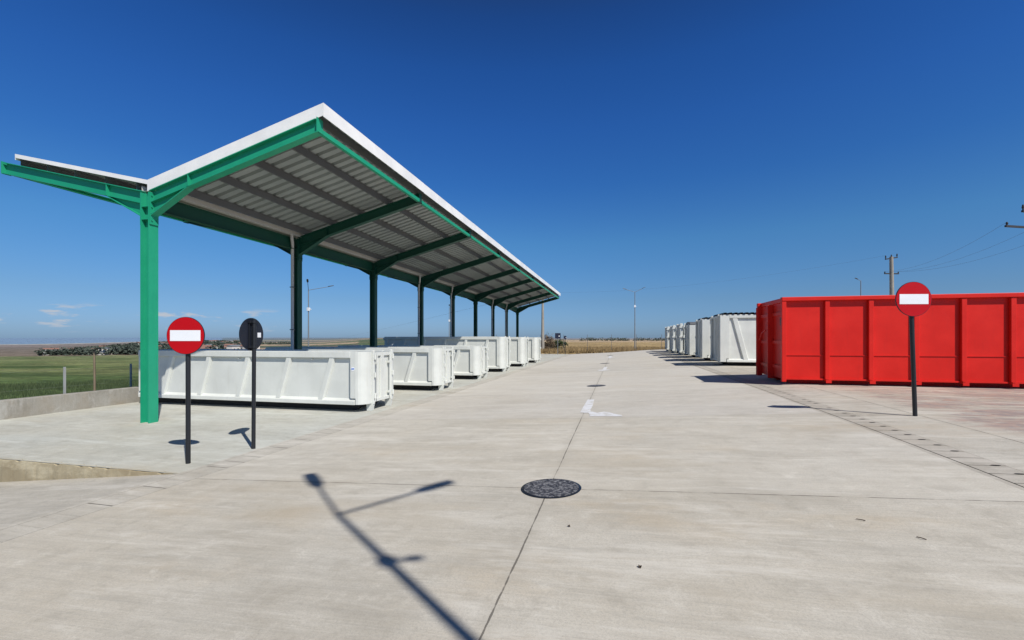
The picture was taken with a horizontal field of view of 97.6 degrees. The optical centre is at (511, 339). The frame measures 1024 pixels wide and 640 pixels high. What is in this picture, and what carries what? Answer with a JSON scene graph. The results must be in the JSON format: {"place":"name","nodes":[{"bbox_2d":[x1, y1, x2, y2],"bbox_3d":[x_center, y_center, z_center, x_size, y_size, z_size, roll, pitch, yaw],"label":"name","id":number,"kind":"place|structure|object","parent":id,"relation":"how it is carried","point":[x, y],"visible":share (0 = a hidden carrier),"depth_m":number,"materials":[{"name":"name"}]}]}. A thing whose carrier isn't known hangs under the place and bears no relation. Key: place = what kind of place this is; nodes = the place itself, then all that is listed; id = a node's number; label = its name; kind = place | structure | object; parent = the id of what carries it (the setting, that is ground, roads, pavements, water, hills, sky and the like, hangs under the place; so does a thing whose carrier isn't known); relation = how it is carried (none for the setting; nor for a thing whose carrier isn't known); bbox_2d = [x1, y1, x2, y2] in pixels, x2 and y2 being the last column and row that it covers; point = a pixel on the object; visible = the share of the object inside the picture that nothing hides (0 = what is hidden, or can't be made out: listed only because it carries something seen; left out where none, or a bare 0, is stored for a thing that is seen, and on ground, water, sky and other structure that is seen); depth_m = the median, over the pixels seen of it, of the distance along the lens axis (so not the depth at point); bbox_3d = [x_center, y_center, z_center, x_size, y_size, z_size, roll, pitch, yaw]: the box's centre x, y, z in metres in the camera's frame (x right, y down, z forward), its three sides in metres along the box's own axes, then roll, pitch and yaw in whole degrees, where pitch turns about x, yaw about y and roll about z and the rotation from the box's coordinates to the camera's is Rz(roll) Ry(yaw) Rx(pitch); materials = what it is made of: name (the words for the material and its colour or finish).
{"place":"outdoors","nodes":[
{"label":"outdoors","id":0,"kind":"place"},
{"bbox_2d":[0,458,172,529],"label":"platform edge","id":1,"kind":"object","parent":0,"point":[18,470],"visible":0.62,"depth_m":6.85,"materials":[{"name":"concrete"}]},
{"bbox_2d":[0,474,174,527],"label":"ramp pavement","id":2,"kind":"structure","parent":0,"point":[20,501],"depth_m":5.84,"materials":[{"name":"concrete"}]},
{"bbox_2d":[0,354,567,473],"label":"platform pavement","id":3,"kind":"structure","parent":0,"point":[119,436],"depth_m":9.22,"materials":[{"name":"concrete"}]},
{"bbox_2d":[167,317,204,463],"bbox_3d":[-4.956,0.805,6.846,0.568,2.289,0.108,0,0,-1],"label":"no entry sign","id":4,"kind":"object","parent":3,"relation":"on","point":[186,336],"visible":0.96,"depth_m":6.80,"materials":[{"name":"red metal"}]},
{"bbox_2d":[239,318,262,451],"bbox_3d":[-4.487,0.790,7.781,0.109,2.320,0.570,0,0,9],"label":"no entry sign","id":5,"kind":"object","parent":3,"relation":"on","point":[251,334],"visible":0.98,"depth_m":7.75,"materials":[{"name":"black metal"}]},
{"bbox_2d":[138,349,393,410],"bbox_3d":[-7.202,1.095,13.193,7.647,1.610,1.782,0,0,13],"label":"open container","id":6,"kind":"object","parent":3,"relation":"on","point":[331,379],"visible":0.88,"depth_m":12.26,"materials":[{"name":"white metal"}]},
{"bbox_2d":[375,352,381,401],"bbox_3d":[-3.631,1.015,12.105,0.128,1.310,0.458,0,0,13],"label":"door","id":7,"kind":"structure","parent":6,"relation":"in","point":[378,362],"depth_m":12.23,"materials":[{"name":"white paint"}]},
{"bbox_2d":[382,352,390,399],"bbox_3d":[-3.521,1.015,12.574,0.128,1.310,0.458,0,0,13],"label":"door","id":8,"kind":"structure","parent":6,"relation":"in","point":[386,356],"depth_m":12.62,"materials":[{"name":"white paint"}]},
{"bbox_2d":[1,103,559,422],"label":"canopy","id":9,"kind":"object","parent":3,"relation":"on","point":[308,182],"visible":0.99,"depth_m":12.66,"materials":[{"name":"green metal"}]},
{"bbox_2d":[266,347,454,389],"bbox_3d":[-6.078,1.095,17.963,7.647,1.610,1.780,0,0,13],"label":"open container","id":10,"kind":"object","parent":3,"relation":"on","point":[422,368],"visible":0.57,"depth_m":16.60,"materials":[{"name":"white metal"}]},
{"bbox_2d":[444,349,447,383],"bbox_3d":[-2.507,1.015,16.874,0.128,1.310,0.458,0,0,13],"label":"door","id":11,"kind":"structure","parent":10,"relation":"in","point":[445,355],"depth_m":17.03,"materials":[{"name":"white paint"}]},
{"bbox_2d":[448,348,452,382],"bbox_3d":[-2.397,1.015,17.343,0.128,1.310,0.458,0,0,13],"label":"door","id":12,"kind":"structure","parent":10,"relation":"in","point":[450,352],"depth_m":17.43,"materials":[{"name":"white paint"}]},
{"bbox_2d":[338,345,488,378],"bbox_3d":[-4.989,1.095,22.587,7.647,1.610,1.780,0,0,13],"label":"open container","id":13,"kind":"object","parent":3,"relation":"on","point":[471,361],"visible":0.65,"depth_m":21.16,"materials":[{"name":"white metal"}]},
{"bbox_2d":[482,347,483,373],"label":"door","id":14,"kind":"structure","parent":13,"relation":"in","point":[482,347],"depth_m":21.65,"materials":[{"name":"white paint"}]},
{"bbox_2d":[484,346,486,372],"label":"door","id":15,"kind":"structure","parent":13,"relation":"in","point":[485,348],"depth_m":22.12,"materials":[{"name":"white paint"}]},
{"bbox_2d":[383,336,510,371],"bbox_3d":[-3.965,0.860,27.431,7.777,2.080,1.780,0,0,13],"label":"open container","id":16,"kind":"object","parent":3,"relation":"on","point":[499,350],"visible":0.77,"depth_m":26.22,"materials":[{"name":"white metal"}]},
{"bbox_2d":[507,337,509,366],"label":"door","id":17,"kind":"structure","parent":16,"relation":"in","point":[508,339],"depth_m":26.88,"materials":[{"name":"white paint"}]},
{"bbox_2d":[510,337,528,366],"bbox_3d":[-2.675,0.860,32.469,7.777,2.080,1.780,0,0,13],"label":"open container","id":18,"kind":"object","parent":3,"relation":"on","point":[519,348],"visible":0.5,"depth_m":30.95,"materials":[{"name":"white metal"}]},
{"bbox_2d":[526,338,527,362],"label":"door","id":19,"kind":"structure","parent":18,"relation":"in","point":[526,338],"depth_m":31.75,"materials":[{"name":"white paint"}]},
{"bbox_2d":[528,337,540,362],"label":"open container","id":20,"kind":"object","parent":3,"relation":"on","point":[534,350],"visible":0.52,"depth_m":36.00,"materials":[{"name":"white metal"}]},
{"bbox_2d":[555,333,560,354],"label":"info sign","id":21,"kind":"object","parent":3,"relation":"on","point":[557,336],"visible":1,"depth_m":52.93,"materials":[{"name":"metal"}]},
{"bbox_2d":[0,354,570,542],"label":"drain channel","id":22,"kind":"object","parent":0,"point":[13,531],"visible":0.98,"depth_m":6.11,"materials":[{"name":"concrete"}]},
{"bbox_2d":[0,338,1022,473],"bbox_3d":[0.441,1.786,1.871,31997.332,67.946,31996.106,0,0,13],"label":"ground","id":23,"kind":"structure","parent":0,"point":[20,358],"depth_m":254.37,"materials":[{"name":"green plant"}]},
{"bbox_2d":[0,378,138,399],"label":"crop plants","id":24,"kind":"object","parent":23,"relation":"on","point":[35,386],"visible":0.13,"depth_m":31.39,"materials":[{"name":"green plant"}]},
{"bbox_2d":[0,386,139,419],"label":"parapet wall","id":25,"kind":"structure","parent":23,"relation":"on","point":[28,406],"depth_m":11.77,"materials":[{"name":"concrete"}]},
{"bbox_2d":[6,364,135,393],"bbox_3d":[-8.337,2.010,33.942,0.045,2.380,46.295,0,0,13],"label":"wire fence","id":26,"kind":"object","parent":23,"relation":"on","point":[64,380],"visible":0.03,"depth_m":13.24,"materials":[{"name":"grey metal"}]},
{"bbox_2d":[93,351,95,390],"bbox_3d":[-12.774,1.725,13.703,0.083,2.751,0.066,0,0,36],"label":"wooden post","id":27,"kind":"object","parent":23,"relation":"on","point":[94,372],"visible":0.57,"depth_m":13.69,"materials":[{"name":"brown wood"}]},
{"bbox_2d":[98,347,109,354],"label":"village house","id":28,"kind":"structure","parent":23,"relation":"on","point":[102,350],"depth_m":476.44,"materials":[{"name":"grey"}]},
{"bbox_2d":[34,340,241,355],"bbox_3d":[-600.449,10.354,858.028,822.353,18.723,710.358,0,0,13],"label":"village trees","id":29,"kind":"object","parent":23,"relation":"on","point":[131,348],"visible":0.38,"depth_m":481.10,"materials":[{"name":"green plant"}]},
{"bbox_2d":[227,345,239,348],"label":"village house","id":30,"kind":"structure","parent":23,"relation":"on","point":[233,346],"depth_m":463.31,"materials":[{"name":"grey"}]},
{"bbox_2d":[203,341,290,344],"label":"tree line","id":31,"kind":"object","parent":23,"relation":"on","point":[277,343],"visible":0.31,"depth_m":938.93,"materials":[{"name":"green plant"}]},
{"bbox_2d":[306,279,333,346],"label":"street lamp","id":32,"kind":"object","parent":23,"relation":"on","point":[308,308],"visible":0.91,"depth_m":44.95,"materials":[{"name":"grey metal"}]},
{"bbox_2d":[448,304,449,336],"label":"street lamp","id":33,"kind":"object","parent":23,"relation":"on","point":[449,321],"visible":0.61,"depth_m":74.96,"materials":[{"name":"grey metal"}]},
{"bbox_2d":[541,300,543,349],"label":"utility pole","id":34,"kind":"object","parent":23,"relation":"on","point":[542,329],"visible":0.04,"depth_m":61.84,"materials":[{"name":"concrete"}]},
{"bbox_2d":[544,333,555,348],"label":"shrub","id":35,"kind":"object","parent":23,"relation":"on","point":[551,342],"visible":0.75,"depth_m":63.75,"materials":[{"name":"brown plant"}]},
{"bbox_2d":[554,339,567,347],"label":"shrub","id":36,"kind":"object","parent":23,"relation":"on","point":[562,343],"visible":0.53,"depth_m":65.64,"materials":[{"name":"green plant"}]},
{"bbox_2d":[496,334,661,349],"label":"wire fence","id":37,"kind":"object","parent":23,"relation":"on","point":[575,341],"visible":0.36,"depth_m":58.09,"materials":[{"name":"metal"}]},
{"bbox_2d":[541,346,665,352],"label":"dry grass","id":38,"kind":"structure","parent":23,"relation":"on","point":[591,349],"depth_m":59.30,"materials":[{"name":"brown plant"}]},
{"bbox_2d":[579,337,664,340],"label":"tree line","id":39,"kind":"object","parent":23,"relation":"on","point":[620,339],"visible":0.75,"depth_m":518.77,"materials":[{"name":"green plant"}]},
{"bbox_2d":[623,287,644,348],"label":"street lamp","id":40,"kind":"object","parent":23,"relation":"on","point":[634,320],"visible":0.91,"depth_m":65.97,"materials":[{"name":"grey metal"}]},
{"bbox_2d":[0,350,1023,639],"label":"road","id":41,"kind":"structure","parent":0,"point":[714,506],"depth_m":3.81,"materials":[{"name":"concrete"}]},
{"bbox_2d":[521,479,580,497],"bbox_3d":[0.434,1.655,4.983,0.669,0.048,0.670,0,0,13],"label":"manhole cover","id":42,"kind":"object","parent":41,"relation":"on","point":[550,488],"visible":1,"depth_m":4.94,"materials":[{"name":"metal"}]},
{"bbox_2d":[588,385,605,386],"bbox_3d":[2.995,1.656,15.938,0.669,0.053,0.670,0,0,13],"label":"manhole cover","id":43,"kind":"object","parent":41,"relation":"on","point":[595,385],"visible":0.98,"depth_m":15.81,"materials":[{"name":"metal"}]},
{"bbox_2d":[580,399,621,415],"bbox_3d":[1.906,1.632,10.820,0.777,0.056,3.052,0,0,-1],"label":"road arrow","id":44,"kind":"object","parent":41,"relation":"on","point":[587,406],"visible":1,"depth_m":10.13,"materials":[{"name":"paint"}]},
{"bbox_2d":[0,0,1023,337],"label":"sky","id":45,"kind":"structure","parent":0,"point":[610,146],"materials":[{"name":"blue"}]},
{"bbox_2d":[651,350,1023,490],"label":"drain channel","id":46,"kind":"object","parent":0,"point":[1001,471],"visible":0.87,"depth_m":6.27,"materials":[{"name":"concrete"}]},
{"bbox_2d":[672,356,1022,473],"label":"drain slot","id":47,"kind":"object","parent":46,"relation":"on","point":[904,434],"visible":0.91,"depth_m":6.19,"materials":[{"name":"black"}]},
{"bbox_2d":[655,349,1023,471],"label":"yard pavement","id":48,"kind":"structure","parent":0,"point":[986,422],"depth_m":8.67,"materials":[{"name":"concrete"}]},
{"bbox_2d":[665,327,671,351],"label":"closed container","id":49,"kind":"object","parent":48,"relation":"on","point":[667,338],"visible":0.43,"depth_m":45.39,"materials":[{"name":"white metal"}]},
{"bbox_2d":[665,327,666,348],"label":"door","id":50,"kind":"structure","parent":49,"relation":"in","point":[665,327],"depth_m":45.75,"materials":[{"name":"white paint"}]},
{"bbox_2d":[670,325,677,352],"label":"closed container","id":51,"kind":"object","parent":48,"relation":"on","point":[673,338],"visible":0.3,"depth_m":40.64,"materials":[{"name":"white metal"}]},
{"bbox_2d":[670,326,672,349],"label":"door","id":52,"kind":"structure","parent":51,"relation":"in","point":[671,330],"depth_m":41.30,"materials":[{"name":"white paint"}]},
{"bbox_2d":[676,323,687,354],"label":"closed container","id":53,"kind":"object","parent":48,"relation":"on","point":[680,340],"visible":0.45,"depth_m":36.05,"materials":[{"name":"white metal"}]},
{"bbox_2d":[677,324,679,350],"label":"door","id":54,"kind":"structure","parent":53,"relation":"in","point":[678,329],"depth_m":36.64,"materials":[{"name":"white paint"}]},
{"bbox_2d":[684,322,699,357],"bbox_3d":[16.095,0.027,31.344,7.427,2.540,2.440,0,0,13],"label":"lidded container","id":55,"kind":"object","parent":48,"relation":"on","point":[689,338],"visible":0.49,"depth_m":31.10,"materials":[{"name":"white metal"}]},
{"bbox_2d":[685,326,686,353],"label":"door","id":56,"kind":"structure","parent":55,"relation":"in","point":[685,326],"depth_m":32.75,"materials":[{"name":"white paint"}]},
{"bbox_2d":[695,317,715,360],"bbox_3d":[15.005,0.005,26.721,7.427,2.597,2.460,0,0,13],"label":"lidded container","id":57,"kind":"object","parent":48,"relation":"on","point":[702,337],"visible":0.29,"depth_m":26.39,"materials":[{"name":"white metal"}]},
{"bbox_2d":[696,320,698,356],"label":"door","id":58,"kind":"structure","parent":57,"relation":"in","point":[697,325],"depth_m":27.76,"materials":[{"name":"white paint"}]},
{"bbox_2d":[699,320,699,356],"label":"door","id":59,"kind":"structure","parent":57,"relation":"in","point":[699,320],"depth_m":27.47,"materials":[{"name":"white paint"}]},
{"bbox_2d":[710,312,755,365],"bbox_3d":[13.916,0.010,22.097,7.427,2.597,2.460,0,0,13],"label":"lidded container","id":60,"kind":"object","parent":48,"relation":"on","point":[732,338],"visible":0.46,"depth_m":21.68,"materials":[{"name":"white metal"}]},
{"bbox_2d":[711,317,714,359],"bbox_3d":[10.488,-0.037,23.312,0.128,2.230,0.768,0,0,13],"label":"door","id":61,"kind":"structure","parent":60,"relation":"in","point":[713,318],"depth_m":23.51,"materials":[{"name":"white paint"}]},
{"bbox_2d":[715,316,717,360],"bbox_3d":[10.306,-0.037,22.541,0.128,2.230,0.768,0,0,13],"label":"door","id":62,"kind":"structure","parent":60,"relation":"in","point":[716,321],"depth_m":22.80,"materials":[{"name":"white paint"}]},
{"bbox_2d":[756,292,1023,387],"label":"red container","id":63,"kind":"object","parent":48,"relation":"on","point":[974,339],"visible":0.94,"depth_m":12.45,"materials":[{"name":"metal"}]},
{"bbox_2d":[760,306,767,372],"bbox_3d":[8.337,0.038,14.659,0.075,2.230,1.160,0,0,13],"label":"door","id":64,"kind":"structure","parent":63,"relation":"in","point":[764,316],"depth_m":14.81,"materials":[{"name":"red paint"}]},
{"bbox_2d":[772,303,780,375],"bbox_3d":[8.081,0.038,13.571,0.075,2.230,0.995,0,0,13],"label":"door","id":65,"kind":"structure","parent":63,"relation":"in","point":[777,307],"depth_m":13.70,"materials":[{"name":"red paint"}]},
{"bbox_2d":[884,254,898,294],"bbox_3d":[30.505,-2.492,35.979,1.286,8.789,0.370,0,0,-12],"label":"utility pole","id":66,"kind":"object","parent":48,"relation":"on","point":[891,273],"visible":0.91,"depth_m":35.90,"materials":[{"name":"concrete"}]},
{"bbox_2d":[895,282,931,415],"bbox_3d":[6.918,0.197,7.760,0.600,2.373,0.108,0,0,2],"label":"no entry sign","id":67,"kind":"object","parent":48,"relation":"on","point":[913,300],"visible":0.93,"depth_m":7.71,"materials":[{"name":"red metal"}]},
{"bbox_2d":[1004,204,1023,227],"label":"utility pole","id":68,"kind":"object","parent":48,"relation":"on","point":[1013,226],"visible":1,"depth_m":21.79,"materials":[{"name":"concrete"}]}
]}

